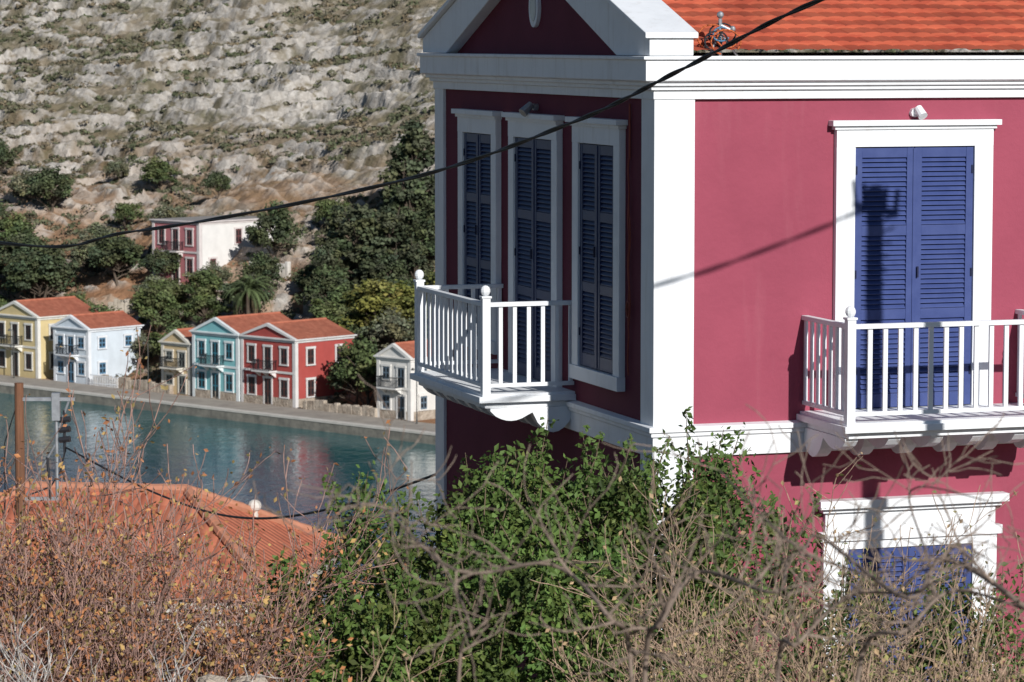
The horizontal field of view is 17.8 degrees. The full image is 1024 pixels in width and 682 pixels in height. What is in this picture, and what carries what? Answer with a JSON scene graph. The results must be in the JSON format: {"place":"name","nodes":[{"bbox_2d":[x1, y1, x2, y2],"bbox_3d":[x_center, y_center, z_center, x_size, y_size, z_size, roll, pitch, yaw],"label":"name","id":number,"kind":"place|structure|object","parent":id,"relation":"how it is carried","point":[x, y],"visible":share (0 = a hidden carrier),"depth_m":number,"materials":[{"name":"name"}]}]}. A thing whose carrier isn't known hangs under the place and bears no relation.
{"place":"outdoors","nodes":[
{"label":"outdoors","id":0,"kind":"place"},
{"bbox_2d":[0,382,434,444],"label":"quay","id":1,"kind":"structure","parent":0,"point":[340,427],"depth_m":289.53,"materials":[{"name":"concrete"}]},
{"bbox_2d":[0,375,434,431],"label":"promenade road","id":2,"kind":"structure","parent":0,"point":[396,423],"depth_m":295.10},
{"bbox_2d":[0,393,435,646],"bbox_3d":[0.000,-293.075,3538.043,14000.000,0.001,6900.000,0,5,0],"label":"sea water","id":3,"kind":"structure","parent":0,"point":[314,454],"depth_m":265.24,"materials":[{"name":"liquid"}]},
{"bbox_2d":[149,644,387,681],"bbox_3d":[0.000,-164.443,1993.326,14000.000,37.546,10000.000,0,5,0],"label":"ground","id":4,"kind":"structure","parent":0,"point":[241,653],"depth_m":47.00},
{"bbox_2d":[4,382,74,600],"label":"utility pole","id":5,"kind":"object","parent":4,"relation":"on","point":[56,398],"visible":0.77,"depth_m":65.41,"materials":[{"name":"brown wood"}]},
{"bbox_2d":[0,546,172,681],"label":"dry fig tree","id":6,"kind":"object","parent":4,"relation":"on","point":[27,630],"visible":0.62,"depth_m":24.82,"materials":[{"name":"brown plant"}]},
{"bbox_2d":[0,501,196,681],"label":"dry fig tree","id":7,"kind":"object","parent":4,"relation":"on","point":[42,584],"visible":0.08,"depth_m":26.67,"materials":[{"name":"brown plant"}]},
{"bbox_2d":[0,483,202,681],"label":"dry fig tree","id":8,"kind":"object","parent":4,"relation":"on","point":[36,593],"visible":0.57,"depth_m":25.00,"materials":[{"name":"brown plant"}]},
{"bbox_2d":[0,426,207,643],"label":"dry fig tree","id":9,"kind":"object","parent":4,"relation":"on","point":[95,480],"visible":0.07,"depth_m":28.42,"materials":[{"name":"brown plant"}]},
{"bbox_2d":[0,606,207,681],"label":"thorn bush","id":10,"kind":"object","parent":4,"relation":"on","point":[50,661],"visible":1,"depth_m":22.13,"materials":[{"name":"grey plant"}]},
{"bbox_2d":[0,461,212,679],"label":"dry fig tree","id":11,"kind":"object","parent":4,"relation":"on","point":[127,535],"visible":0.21,"depth_m":26.44,"materials":[{"name":"brown plant"}]},
{"bbox_2d":[0,445,242,681],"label":"dry fig tree","id":12,"kind":"object","parent":4,"relation":"on","point":[70,620],"visible":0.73,"depth_m":24.94,"materials":[{"name":"brown plant"}]},
{"bbox_2d":[0,394,280,670],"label":"dry fig tree","id":13,"kind":"object","parent":4,"relation":"on","point":[236,484],"visible":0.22,"depth_m":28.34,"materials":[{"name":"brown plant"}]},
{"bbox_2d":[0,368,283,681],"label":"dry bush","id":14,"kind":"object","parent":4,"relation":"on","point":[172,526],"visible":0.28,"depth_m":26.35,"materials":[{"name":"brown plant"}]},
{"bbox_2d":[0,323,302,681],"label":"dry fig tree","id":15,"kind":"object","parent":4,"relation":"on","point":[118,408],"visible":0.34,"depth_m":26.98,"materials":[{"name":"brown plant"}]},
{"bbox_2d":[0,494,325,681],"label":"dry fig tree","id":16,"kind":"object","parent":4,"relation":"on","point":[262,627],"visible":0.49,"depth_m":25.50,"materials":[{"name":"brown plant"}]},
{"bbox_2d":[0,535,332,681],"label":"dry fig tree","id":17,"kind":"object","parent":4,"relation":"on","point":[125,654],"visible":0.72,"depth_m":25.20,"materials":[{"name":"brown plant"}]},
{"bbox_2d":[44,546,296,681],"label":"dry fig tree","id":18,"kind":"object","parent":4,"relation":"on","point":[191,647],"visible":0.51,"depth_m":25.78,"materials":[{"name":"brown plant"}]},
{"bbox_2d":[0,481,350,645],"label":"tiled cottage","id":19,"kind":"structure","parent":4,"relation":"on","point":[274,534],"depth_m":73.05,"materials":[{"name":"tile"}]},
{"bbox_2d":[0,508,352,681],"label":"dry fig tree","id":20,"kind":"object","parent":4,"relation":"on","point":[214,510],"visible":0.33,"depth_m":26.29,"materials":[{"name":"brown plant"}]},
{"bbox_2d":[0,346,390,681],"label":"dry bush","id":21,"kind":"object","parent":4,"relation":"on","point":[47,508],"visible":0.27,"depth_m":27.15,"materials":[{"name":"brown plant"}]},
{"bbox_2d":[4,420,408,681],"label":"dry fig tree","id":22,"kind":"object","parent":4,"relation":"on","point":[360,589],"visible":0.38,"depth_m":28.44,"materials":[{"name":"brown plant"}]},
{"bbox_2d":[108,601,351,681],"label":"dry fig tree","id":23,"kind":"object","parent":4,"relation":"on","point":[306,653],"visible":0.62,"depth_m":25.38,"materials":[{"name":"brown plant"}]},
{"bbox_2d":[287,374,541,681],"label":"dead branch","id":24,"kind":"object","parent":4,"relation":"on","point":[470,627],"visible":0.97,"depth_m":12.13,"materials":[{"name":"wood"}]},
{"bbox_2d":[215,497,657,681],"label":"lentisk shrub","id":25,"kind":"object","parent":4,"relation":"on","point":[435,630],"visible":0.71,"depth_m":26.66,"materials":[{"name":"green plant"}]},
{"bbox_2d":[253,425,716,681],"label":"dead branch","id":26,"kind":"object","parent":4,"relation":"on","point":[608,616],"visible":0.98,"depth_m":12.13,"materials":[{"name":"wood"}]},
{"bbox_2d":[232,406,782,681],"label":"lentisk shrub","id":27,"kind":"object","parent":4,"relation":"on","point":[627,498],"visible":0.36,"depth_m":29.80,"materials":[{"name":"green plant"}]},
{"bbox_2d":[533,530,766,681],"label":"dry shrub","id":28,"kind":"object","parent":4,"relation":"on","point":[742,532],"visible":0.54,"depth_m":24.98,"materials":[{"name":"beige plant"}]},
{"bbox_2d":[535,433,794,678],"bbox_3d":[1.257,3.164,32.842,3.517,4.614,2.928,2,6,23],"label":"lentisk shrub","id":29,"kind":"object","parent":4,"relation":"on","point":[638,472],"visible":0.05,"depth_m":32.33,"materials":[{"name":"green plant"}]},
{"bbox_2d":[569,546,812,681],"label":"dry shrub","id":30,"kind":"object","parent":4,"relation":"on","point":[623,665],"visible":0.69,"depth_m":22.79,"materials":[{"name":"beige plant"}]},
{"bbox_2d":[599,602,788,681],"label":"dry shrub","id":31,"kind":"object","parent":4,"relation":"on","point":[742,638],"visible":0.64,"depth_m":23.75,"materials":[{"name":"beige plant"}]},
{"bbox_2d":[581,431,880,681],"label":"dead branch","id":32,"kind":"object","parent":4,"relation":"on","point":[666,609],"visible":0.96,"depth_m":12.13,"materials":[{"name":"wood"}]},
{"bbox_2d":[620,524,851,681],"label":"dry shrub","id":33,"kind":"object","parent":4,"relation":"on","point":[703,613],"visible":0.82,"depth_m":22.52,"materials":[{"name":"beige plant"}]},
{"bbox_2d":[700,586,798,681],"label":"dry shrub","id":34,"kind":"object","parent":4,"relation":"on","point":[768,675],"visible":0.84,"depth_m":20.55,"materials":[{"name":"brown plant"}]},
{"bbox_2d":[592,459,912,681],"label":"dry shrub","id":35,"kind":"object","parent":4,"relation":"on","point":[679,562],"visible":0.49,"depth_m":25.75,"materials":[{"name":"brown plant"}]},
{"bbox_2d":[526,452,1017,681],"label":"dry shrub","id":36,"kind":"object","parent":4,"relation":"on","point":[816,587],"visible":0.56,"depth_m":25.46,"materials":[{"name":"brown plant"}]},
{"bbox_2d":[655,555,938,681],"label":"dry shrub","id":37,"kind":"object","parent":4,"relation":"on","point":[725,658],"visible":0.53,"depth_m":24.06,"materials":[{"name":"beige plant"}]},
{"bbox_2d":[602,404,1023,681],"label":"dead branch","id":38,"kind":"object","parent":4,"relation":"on","point":[984,576],"visible":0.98,"depth_m":12.20,"materials":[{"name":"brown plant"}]},
{"bbox_2d":[711,556,1000,681],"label":"dry shrub","id":39,"kind":"object","parent":4,"relation":"on","point":[823,654],"visible":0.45,"depth_m":23.89,"materials":[{"name":"beige plant"}]},
{"bbox_2d":[693,97,1023,681],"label":"walls","id":40,"kind":"structure","parent":4,"relation":"on","point":[763,223],"depth_m":35.58,"materials":[{"name":"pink paint"}]},
{"bbox_2d":[446,0,641,681],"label":"front facade","id":41,"kind":"structure","parent":40,"relation":"attached to","point":[562,28],"depth_m":38.45,"materials":[{"name":"red paint"}]},
{"bbox_2d":[451,108,502,354],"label":"front window","id":42,"kind":"structure","parent":41,"relation":"attached to","point":[479,218],"depth_m":40.88,"materials":[{"name":"white paint"}]},
{"bbox_2d":[410,270,575,431],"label":"front balcony","id":43,"kind":"structure","parent":41,"relation":"attached to","point":[499,392],"depth_m":37.80,"materials":[{"name":"white paint"}]},
{"bbox_2d":[501,112,564,386],"bbox_3d":[0.239,-1.117,38.874,0.140,3.170,1.980,-2,6,-18],"label":"front window","id":44,"kind":"structure","parent":41,"relation":"attached to","point":[535,189],"depth_m":38.82,"materials":[{"name":"blue paint"}]},
{"bbox_2d":[418,0,697,55],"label":"raking cornice","id":45,"kind":"structure","parent":41,"relation":"attached to","point":[643,27],"depth_m":35.66,"materials":[{"name":"white paint"}]},
{"bbox_2d":[565,116,627,391],"bbox_3d":[0.937,-1.003,36.715,0.140,3.000,1.740,-2,6,-18],"label":"front window","id":46,"kind":"structure","parent":41,"relation":"attached to","point":[598,237],"depth_m":36.66,"materials":[{"name":"blue paint"}]},
{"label":"roof back","id":47,"kind":"object","parent":41,"relation":"attached to","visible":0},
{"bbox_2d":[662,0,1023,50],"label":"roof","id":48,"kind":"structure","parent":47,"relation":"on","point":[902,25],"depth_m":36.42,"materials":[{"name":"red tile"}]},
{"bbox_2d":[417,52,1023,668],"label":"cornice and pilasters","id":49,"kind":"structure","parent":40,"relation":"attached to","point":[667,258],"depth_m":35.33,"materials":[{"name":"white paint"}]},
{"bbox_2d":[697,11,741,55],"bbox_3d":[2.226,-3.291,34.995,0.482,0.487,0.205,-2,6,-18],"label":"electrical bracket","id":50,"kind":"object","parent":49,"relation":"on","point":[721,27],"visible":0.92,"depth_m":34.99,"materials":[{"name":"metal"}]},
{"bbox_2d":[796,306,1023,456],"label":"side balcony","id":51,"kind":"structure","parent":40,"relation":"attached to","point":[915,424],"depth_m":34.96,"materials":[{"name":"white paint"}]},
{"bbox_2d":[817,491,1009,681],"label":"door","id":52,"kind":"structure","parent":40,"relation":"attached to","point":[926,511],"depth_m":36.21,"materials":[{"name":"white paint"}]},
{"bbox_2d":[828,119,1001,408],"bbox_3d":[4.426,-0.845,35.930,2.020,3.170,0.140,-2,6,-18],"label":"balcony door","id":53,"kind":"structure","parent":40,"relation":"attached to","point":[912,222],"depth_m":35.95,"materials":[{"name":"blue paint"}]},
{"bbox_2d":[738,605,979,681],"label":"dry shrub","id":54,"kind":"object","parent":4,"relation":"on","point":[885,658],"visible":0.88,"depth_m":20.77,"materials":[{"name":"beige plant"}]},
{"bbox_2d":[697,490,1023,681],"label":"dry shrub","id":55,"kind":"object","parent":4,"relation":"on","point":[920,631],"visible":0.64,"depth_m":23.17,"materials":[{"name":"brown plant"}]},
{"bbox_2d":[732,412,1023,681],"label":"dead branch","id":56,"kind":"object","parent":4,"relation":"on","point":[783,642],"visible":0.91,"depth_m":12.21,"materials":[{"name":"wood"}]},
{"bbox_2d":[744,491,1023,681],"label":"dry shrub","id":57,"kind":"object","parent":4,"relation":"on","point":[950,627],"visible":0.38,"depth_m":30.82,"materials":[{"name":"brown plant"}]},
{"bbox_2d":[831,500,1023,681],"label":"dead branch","id":58,"kind":"object","parent":4,"relation":"on","point":[900,632],"visible":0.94,"depth_m":12.27,"materials":[{"name":"wood"}]},
{"bbox_2d":[850,563,1011,681],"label":"dry shrub","id":59,"kind":"object","parent":4,"relation":"on","point":[878,660],"visible":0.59,"depth_m":23.16,"materials":[{"name":"brown plant"}]},
{"bbox_2d":[845,561,1023,681],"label":"dry shrub","id":60,"kind":"object","parent":4,"relation":"on","point":[914,638],"visible":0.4,"depth_m":24.60,"materials":[{"name":"beige plant"}]},
{"bbox_2d":[912,548,1023,681],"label":"dry shrub","id":61,"kind":"object","parent":4,"relation":"on","point":[976,643],"visible":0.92,"depth_m":21.67,"materials":[{"name":"beige plant"}]},
{"bbox_3d":[6.800,0.305,29.553,0.654,9.914,0.244,0,5,0],"label":"utility pole","id":62,"kind":"object","parent":4,"relation":"on","visible":0},
{"bbox_2d":[0,0,823,247],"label":"overhead cable","id":63,"kind":"object","parent":62,"relation":"attached to","point":[661,79],"visible":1,"depth_m":35.02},
{"bbox_2d":[0,0,1023,423],"bbox_3d":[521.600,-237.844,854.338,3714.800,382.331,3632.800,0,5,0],"label":"hillside","id":64,"kind":"structure","parent":0,"point":[256,186],"depth_m":390.40,"materials":[{"name":"stone"}]},
{"bbox_2d":[0,229,48,270],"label":"carob tree","id":65,"kind":"object","parent":64,"relation":"on","point":[23,238],"visible":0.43,"depth_m":344.89,"materials":[{"name":"green plant"}]},
{"bbox_2d":[0,304,61,378],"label":"walls","id":66,"kind":"structure","parent":64,"relation":"on","point":[46,345],"depth_m":318.84,"materials":[{"name":"yellow paint"}]},
{"bbox_2d":[0,301,71,378],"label":"building trim","id":67,"kind":"structure","parent":66,"relation":"attached to","point":[28,356],"depth_m":318.65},
{"bbox_2d":[19,297,97,316],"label":"roof","id":68,"kind":"structure","parent":66,"relation":"on","point":[56,307],"depth_m":321.00,"materials":[{"name":"orange tile"}]},
{"bbox_2d":[1,244,84,298],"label":"carob tree","id":69,"kind":"object","parent":64,"relation":"on","point":[50,267],"visible":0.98,"depth_m":337.42,"materials":[{"name":"green plant"}]},
{"bbox_2d":[23,165,73,211],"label":"carob tree","id":70,"kind":"object","parent":64,"relation":"on","point":[49,179],"visible":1,"depth_m":363.30,"materials":[{"name":"green plant"}]},
{"bbox_2d":[56,319,140,384],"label":"walls","id":71,"kind":"structure","parent":64,"relation":"on","point":[114,355],"depth_m":314.49,"materials":[{"name":"white paint"}]},
{"bbox_2d":[50,315,143,383],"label":"building trim","id":72,"kind":"structure","parent":71,"relation":"attached to","point":[84,368],"depth_m":313.67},
{"bbox_2d":[74,312,141,328],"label":"roof","id":73,"kind":"structure","parent":71,"relation":"on","point":[105,320],"depth_m":315.22,"materials":[{"name":"orange tile"}]},
{"bbox_2d":[87,231,147,285],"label":"carob tree","id":74,"kind":"object","parent":64,"relation":"on","point":[121,254],"visible":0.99,"depth_m":334.93,"materials":[{"name":"green plant"}]},
{"bbox_2d":[93,374,173,393],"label":"garden wall","id":75,"kind":"structure","parent":64,"relation":"on","point":[143,385],"depth_m":307.49,"materials":[{"name":"stone"}]},
{"bbox_2d":[129,286,182,334],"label":"carob tree","id":76,"kind":"object","parent":64,"relation":"on","point":[153,303],"visible":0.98,"depth_m":320.40,"materials":[{"name":"green plant"}]},
{"bbox_2d":[138,154,178,190],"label":"carob tree","id":77,"kind":"object","parent":64,"relation":"on","point":[157,170],"visible":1,"depth_m":364.98,"materials":[{"name":"green plant"}]},
{"bbox_2d":[144,247,182,277],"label":"carob tree","id":78,"kind":"object","parent":64,"relation":"on","point":[164,260],"visible":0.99,"depth_m":331.68,"materials":[{"name":"green plant"}]},
{"bbox_2d":[164,333,192,395],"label":"walls","id":79,"kind":"structure","parent":64,"relation":"on","point":[174,337],"depth_m":304.08,"materials":[{"name":"paint"}]},
{"bbox_2d":[158,329,192,394],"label":"building trim","id":80,"kind":"structure","parent":79,"relation":"attached to","point":[169,353],"depth_m":303.49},
{"bbox_2d":[174,267,223,299],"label":"olive tree","id":81,"kind":"object","parent":64,"relation":"on","point":[204,278],"visible":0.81,"depth_m":322.68,"materials":[{"name":"green plant"}]},
{"bbox_2d":[178,287,234,324],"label":"carob tree","id":82,"kind":"object","parent":64,"relation":"on","point":[205,303],"visible":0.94,"depth_m":318.99,"materials":[{"name":"green plant"}]},
{"bbox_2d":[155,222,274,283],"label":"walls","id":83,"kind":"structure","parent":64,"relation":"on","point":[218,240],"depth_m":332.48,"materials":[{"name":"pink paint"}]},
{"bbox_2d":[149,215,267,281],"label":"building trim","id":84,"kind":"structure","parent":83,"relation":"attached to","point":[189,240],"depth_m":332.58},
{"bbox_2d":[194,321,240,401],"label":"walls","id":85,"kind":"structure","parent":64,"relation":"on","point":[213,326],"depth_m":299.50,"materials":[{"name":"teal paint"}]},
{"bbox_2d":[189,317,240,400],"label":"building trim","id":86,"kind":"structure","parent":85,"relation":"attached to","point":[215,375],"depth_m":299.44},
{"bbox_2d":[218,313,290,333],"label":"roof","id":87,"kind":"structure","parent":85,"relation":"on","point":[241,324],"depth_m":300.92,"materials":[{"name":"orange tile"}]},
{"bbox_2d":[222,275,276,314],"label":"palm tree","id":88,"kind":"object","parent":64,"relation":"on","point":[249,295],"visible":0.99,"depth_m":308.92,"materials":[{"name":"green plant"}]},
{"bbox_2d":[235,251,285,290],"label":"carob tree","id":89,"kind":"object","parent":64,"relation":"on","point":[263,265],"visible":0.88,"depth_m":321.54,"materials":[{"name":"green plant"}]},
{"bbox_2d":[245,198,306,258],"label":"tree","id":90,"kind":"object","parent":64,"relation":"on","point":[280,219],"visible":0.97,"depth_m":328.19,"materials":[{"name":"green plant"}]},
{"bbox_2d":[244,326,352,407],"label":"walls","id":91,"kind":"structure","parent":64,"relation":"on","point":[324,356],"depth_m":294.62,"materials":[{"name":"red paint"}]},
{"bbox_2d":[238,323,356,407],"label":"building trim","id":92,"kind":"structure","parent":91,"relation":"attached to","point":[283,382],"depth_m":294.26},
{"bbox_2d":[272,319,353,338],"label":"roof","id":93,"kind":"structure","parent":91,"relation":"on","point":[313,329],"depth_m":296.00,"materials":[{"name":"orange tile"}]},
{"bbox_2d":[294,264,352,305],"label":"olive tree","id":94,"kind":"object","parent":64,"relation":"on","point":[320,285],"visible":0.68,"depth_m":312.34,"materials":[{"name":"green plant"}]},
{"bbox_2d":[311,238,354,297],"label":"pine tree","id":95,"kind":"object","parent":64,"relation":"on","point":[327,253],"visible":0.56,"depth_m":315.02,"materials":[{"name":"green plant"}]},
{"bbox_2d":[308,300,369,337],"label":"carob tree","id":96,"kind":"object","parent":64,"relation":"on","point":[332,311],"visible":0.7,"depth_m":303.92,"materials":[{"name":"green plant"}]},
{"bbox_2d":[303,400,376,416],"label":"garden wall","id":97,"kind":"structure","parent":64,"relation":"on","point":[362,410],"depth_m":288.26,"materials":[{"name":"stone"}]},
{"bbox_2d":[329,334,377,405],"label":"carob tree","id":98,"kind":"object","parent":64,"relation":"on","point":[365,360],"visible":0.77,"depth_m":289.28,"materials":[{"name":"green plant"}]},
{"bbox_2d":[320,201,397,286],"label":"pine tree","id":99,"kind":"object","parent":64,"relation":"on","point":[358,228],"visible":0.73,"depth_m":319.71,"materials":[{"name":"green plant"}]},
{"bbox_2d":[332,278,412,342],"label":"pine tree","id":100,"kind":"object","parent":64,"relation":"on","point":[370,298],"visible":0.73,"depth_m":302.77,"materials":[{"name":"green plant"}]},
{"bbox_2d":[353,205,413,275],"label":"pine tree","id":101,"kind":"object","parent":64,"relation":"on","point":[391,228],"visible":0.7,"depth_m":318.58,"materials":[{"name":"green plant"}]},
{"bbox_2d":[355,305,414,351],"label":"olive tree","id":102,"kind":"object","parent":64,"relation":"on","point":[395,328],"visible":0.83,"depth_m":297.82,"materials":[{"name":"green plant"}]},
{"bbox_2d":[367,246,409,284],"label":"pine tree","id":103,"kind":"object","parent":64,"relation":"on","point":[389,260],"visible":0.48,"depth_m":312.20,"materials":[{"name":"green plant"}]},
{"bbox_2d":[377,120,434,211],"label":"cypress tree","id":104,"kind":"object","parent":64,"relation":"on","point":[411,154],"visible":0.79,"depth_m":328.21,"materials":[{"name":"green plant"}]},
{"bbox_2d":[377,164,434,241],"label":"cypress tree","id":105,"kind":"object","parent":64,"relation":"on","point":[410,189],"visible":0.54,"depth_m":325.19,"materials":[{"name":"green plant"}]},
{"bbox_2d":[379,347,434,420],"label":"walls","id":106,"kind":"structure","parent":64,"relation":"on","point":[425,414],"depth_m":283.86,"materials":[{"name":"white paint"}]},
{"bbox_2d":[373,343,428,420],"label":"building trim","id":107,"kind":"structure","parent":106,"relation":"attached to","point":[401,372],"depth_m":283.37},
{"bbox_2d":[398,237,434,282],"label":"pine tree","id":108,"kind":"object","parent":64,"relation":"on","point":[414,253],"visible":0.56,"depth_m":314.24,"materials":[{"name":"green plant"}]},
{"bbox_2d":[0,0,996,404],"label":"hillside scrub","id":109,"kind":"object","parent":64,"relation":"on","point":[180,186],"visible":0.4,"depth_m":390.19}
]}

